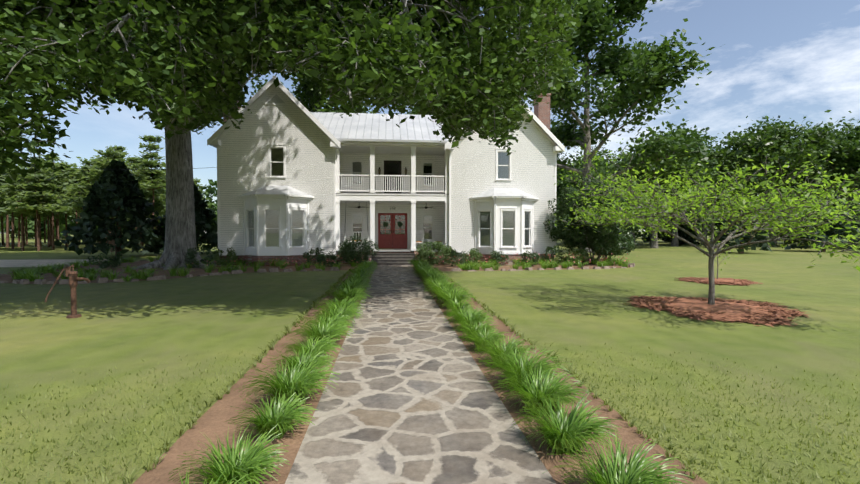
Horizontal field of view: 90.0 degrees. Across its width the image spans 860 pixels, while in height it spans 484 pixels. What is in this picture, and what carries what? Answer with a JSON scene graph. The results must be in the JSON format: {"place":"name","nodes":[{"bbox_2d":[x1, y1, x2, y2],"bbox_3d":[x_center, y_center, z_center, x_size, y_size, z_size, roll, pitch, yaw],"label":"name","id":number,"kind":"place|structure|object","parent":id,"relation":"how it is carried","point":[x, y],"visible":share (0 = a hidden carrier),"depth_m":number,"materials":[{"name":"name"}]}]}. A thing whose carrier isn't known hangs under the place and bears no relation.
{"place":"outdoors","nodes":[
{"label":"outdoors","id":0,"kind":"place"},
{"bbox_2d":[0,259,783,483],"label":"bed soil","id":1,"kind":"structure","parent":0,"point":[212,424],"depth_m":4.23,"materials":[{"name":"brown soil"}]},
{"bbox_2d":[4,254,632,281],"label":"border plants","id":2,"kind":"object","parent":1,"relation":"on","point":[30,274],"visible":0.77,"depth_m":20.05,"materials":[{"name":"green plant"}]},
{"bbox_2d":[87,233,565,268],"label":"dark shrubs","id":3,"kind":"object","parent":1,"relation":"on","point":[349,254],"visible":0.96,"depth_m":22.60,"materials":[{"name":"green plant"}]},
{"bbox_2d":[195,241,589,265],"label":"shrubs","id":4,"kind":"object","parent":1,"relation":"on","point":[445,251],"visible":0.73,"depth_m":23.16,"materials":[{"name":"green plant"}]},
{"bbox_2d":[187,252,627,265],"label":"bed flowers","id":5,"kind":"object","parent":1,"relation":"on","point":[452,260],"visible":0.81,"depth_m":21.60,"materials":[{"name":"plant"}]},
{"bbox_2d":[169,258,692,483],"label":"border grass","id":6,"kind":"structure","parent":1,"relation":"on","point":[545,399],"depth_m":4.13,"materials":[{"name":"green plant"}]},
{"bbox_2d":[285,265,555,483],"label":"flagstone path","id":7,"kind":"structure","parent":0,"point":[411,398],"depth_m":4.22,"materials":[{"name":"grey stone"}]},
{"bbox_2d":[0,233,859,483],"bbox_3d":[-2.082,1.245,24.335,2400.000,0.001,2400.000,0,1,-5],"label":"lawn","id":8,"kind":"structure","parent":0,"point":[128,327],"depth_m":6.76,"materials":[{"name":"green plant"}]},
{"bbox_2d":[44,264,90,318],"bbox_3d":[-7.525,1.024,8.941,0.738,1.112,0.253,-1,2,-44],"label":"hand water pump","id":9,"kind":"object","parent":8,"relation":"on","point":[74,278],"visible":1,"depth_m":8.96,"materials":[{"name":"orange metal"}]},
{"bbox_2d":[0,135,209,251],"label":"pines","id":10,"kind":"object","parent":8,"relation":"on","point":[70,200],"depth_m":44.54,"materials":[{"name":"green plant"}]},
{"bbox_2d":[0,162,214,169],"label":"power line","id":11,"kind":"object","parent":8,"relation":"on","point":[134,169],"visible":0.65,"depth_m":29.23,"materials":[{"name":"black"}]},
{"bbox_2d":[0,0,585,269],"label":"oak","id":12,"kind":"object","parent":8,"relation":"on","point":[10,149],"depth_m":13.55,"materials":[{"name":"green plant"}]},
{"bbox_2d":[0,0,587,176],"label":"oak foliage","id":13,"kind":"object","parent":12,"relation":"attached to","point":[403,82],"visible":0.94,"depth_m":8.41,"materials":[{"name":"green plant"}]},
{"bbox_2d":[249,65,384,113],"bbox_3d":[-10.760,-9.703,42.072,17.102,21.326,16.723,0,1,-5],"label":"tree","id":14,"kind":"object","parent":8,"relation":"on","point":[302,97],"depth_m":39.96,"materials":[{"name":"green plant"}]},
{"bbox_2d":[0,258,634,284],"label":"bed edging stones","id":15,"kind":"object","parent":8,"relation":"on","point":[100,280],"visible":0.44,"depth_m":18.54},
{"bbox_2d":[207,76,564,265],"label":"house","id":16,"kind":"structure","parent":8,"relation":"on","point":[296,179],"depth_m":24.31,"materials":[{"name":"paint"}]},
{"bbox_2d":[344,202,368,241],"bbox_3d":[-4.352,-1.185,25.433,1.420,2.351,0.520,0,1,-13],"label":"porch swing","id":17,"kind":"object","parent":16,"relation":"attached to","point":[356,232],"visible":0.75,"depth_m":25.58,"materials":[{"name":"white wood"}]},
{"bbox_2d":[416,230,424,248],"bbox_3d":[-0.685,-0.132,25.994,0.650,1.180,0.840,0,1,7],"label":"rocking chair","id":18,"kind":"object","parent":16,"relation":"on","point":[423,238],"visible":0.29,"depth_m":26.17,"materials":[{"name":"white wood"}]},
{"bbox_2d":[432,230,444,247],"bbox_3d":[0.485,-0.133,26.054,0.650,1.180,0.840,0,1,-15],"label":"rocking chair","id":19,"kind":"object","parent":16,"relation":"on","point":[433,238],"visible":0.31,"depth_m":26.21,"materials":[{"name":"white wood"}]},
{"bbox_2d":[405,100,432,114],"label":"tree","id":20,"kind":"object","parent":8,"relation":"on","point":[413,110],"depth_m":45.11,"materials":[{"name":"green plant"}]},
{"bbox_2d":[0,170,859,239],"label":"tree line","id":21,"kind":"object","parent":8,"relation":"on","point":[210,191],"visible":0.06,"depth_m":116.33,"materials":[{"name":"green plant"}]},
{"bbox_2d":[54,159,859,255],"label":"evergreen trees","id":22,"kind":"object","parent":8,"relation":"on","point":[101,201],"depth_m":32.05,"materials":[{"name":"green plant"}]},
{"bbox_2d":[556,159,579,196],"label":"tree","id":23,"kind":"object","parent":8,"relation":"on","point":[566,172],"depth_m":61.15,"materials":[{"name":"green plant"}]},
{"bbox_2d":[556,154,622,214],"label":"tree","id":24,"kind":"object","parent":8,"relation":"on","point":[565,180],"depth_m":56.54,"materials":[{"name":"green plant"}]},
{"bbox_2d":[563,143,622,170],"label":"tree","id":25,"kind":"object","parent":8,"relation":"on","point":[601,153],"depth_m":67.74,"materials":[{"name":"green plant"}]},
{"bbox_2d":[543,176,648,263],"bbox_3d":[9.307,-1.255,24.460,5.356,5.132,5.466,0,1,-5],"label":"shrub","id":26,"kind":"object","parent":8,"relation":"on","point":[599,237],"depth_m":23.80,"materials":[{"name":"green plant"}]},
{"bbox_2d":[585,226,633,255],"bbox_3d":[11.337,-0.657,27.498,3.353,3.098,3.314,1,2,42],"label":"shrub foliage","id":27,"kind":"object","parent":8,"relation":"on","point":[615,250],"visible":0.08,"depth_m":26.58,"materials":[{"name":"green plant"}]},
{"bbox_2d":[523,0,724,252],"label":"tall tree","id":28,"kind":"object","parent":8,"relation":"on","point":[607,55],"depth_m":35.63,"materials":[{"name":"green plant"}]},
{"bbox_2d":[604,143,663,244],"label":"tree","id":29,"kind":"object","parent":8,"relation":"on","point":[619,159],"depth_m":59.20,"materials":[{"name":"green plant"}]},
{"bbox_2d":[593,131,744,247],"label":"tree","id":30,"kind":"object","parent":8,"relation":"on","point":[688,167],"depth_m":46.97,"materials":[{"name":"green plant"}]},
{"bbox_2d":[635,125,722,245],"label":"tree","id":31,"kind":"object","parent":8,"relation":"on","point":[706,141],"depth_m":53.88,"materials":[{"name":"green plant"}]},
{"bbox_2d":[557,210,859,244],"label":"understory shrubs","id":32,"kind":"object","parent":8,"relation":"on","point":[685,236],"visible":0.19,"depth_m":63.90,"materials":[{"name":"green plant"}]},
{"bbox_2d":[621,295,808,326],"bbox_3d":[6.723,1.526,10.000,3.943,0.118,3.927,0,1,-5],"label":"mulch bed","id":33,"kind":"object","parent":8,"relation":"on","point":[654,303],"visible":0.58,"depth_m":9.42,"materials":[{"name":"brown wood"}]},
{"bbox_2d":[548,137,859,304],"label":"young tree","id":34,"kind":"object","parent":33,"relation":"on","point":[775,200],"depth_m":9.18,"materials":[{"name":"green plant"}]},
{"bbox_2d":[698,232,736,278],"bbox_3d":[10.453,0.556,15.620,1.308,1.819,1.178,1,1,26],"label":"sapling","id":35,"kind":"object","parent":8,"relation":"on","point":[722,252],"depth_m":15.55,"materials":[{"name":"green plant"}]},
{"bbox_2d":[675,277,762,285],"bbox_3d":[10.350,1.408,15.547,2.724,0.114,2.695,1,2,38],"label":"mulch bed","id":36,"kind":"object","parent":8,"relation":"on","point":[741,282],"visible":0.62,"depth_m":15.25,"materials":[{"name":"brown wood"}]},
{"bbox_2d":[681,135,756,245],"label":"tree","id":37,"kind":"object","parent":8,"relation":"on","point":[724,174],"depth_m":56.39,"materials":[{"name":"green plant"}]},
{"bbox_2d":[713,174,775,239],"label":"tree","id":38,"kind":"object","parent":8,"relation":"on","point":[734,198],"depth_m":73.12,"materials":[{"name":"green plant"}]},
{"bbox_2d":[717,170,800,236],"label":"tree","id":39,"kind":"object","parent":8,"relation":"on","point":[777,193],"depth_m":65.67,"materials":[{"name":"green plant"}]},
{"bbox_2d":[702,110,849,247],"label":"tree","id":40,"kind":"object","parent":8,"relation":"on","point":[780,143],"depth_m":49.45,"materials":[{"name":"green plant"}]},
{"bbox_2d":[735,119,851,245],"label":"tree","id":41,"kind":"object","parent":8,"relation":"on","point":[767,120],"depth_m":58.76,"materials":[{"name":"green plant"}]},
{"bbox_2d":[768,121,859,195],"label":"tree","id":42,"kind":"object","parent":8,"relation":"on","point":[841,141],"depth_m":48.62,"materials":[{"name":"green plant"}]},
{"bbox_2d":[830,111,859,169],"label":"tree","id":43,"kind":"object","parent":8,"relation":"on","point":[855,129],"depth_m":50.45,"materials":[{"name":"green plant"}]},
{"bbox_2d":[831,129,859,244],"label":"tree","id":44,"kind":"object","parent":8,"relation":"on","point":[850,178],"depth_m":62.02,"materials":[{"name":"green plant"}]},
{"bbox_2d":[1,0,859,232],"label":"sky","id":45,"kind":"structure","parent":0,"point":[795,60],"materials":[{"name":"blue"}]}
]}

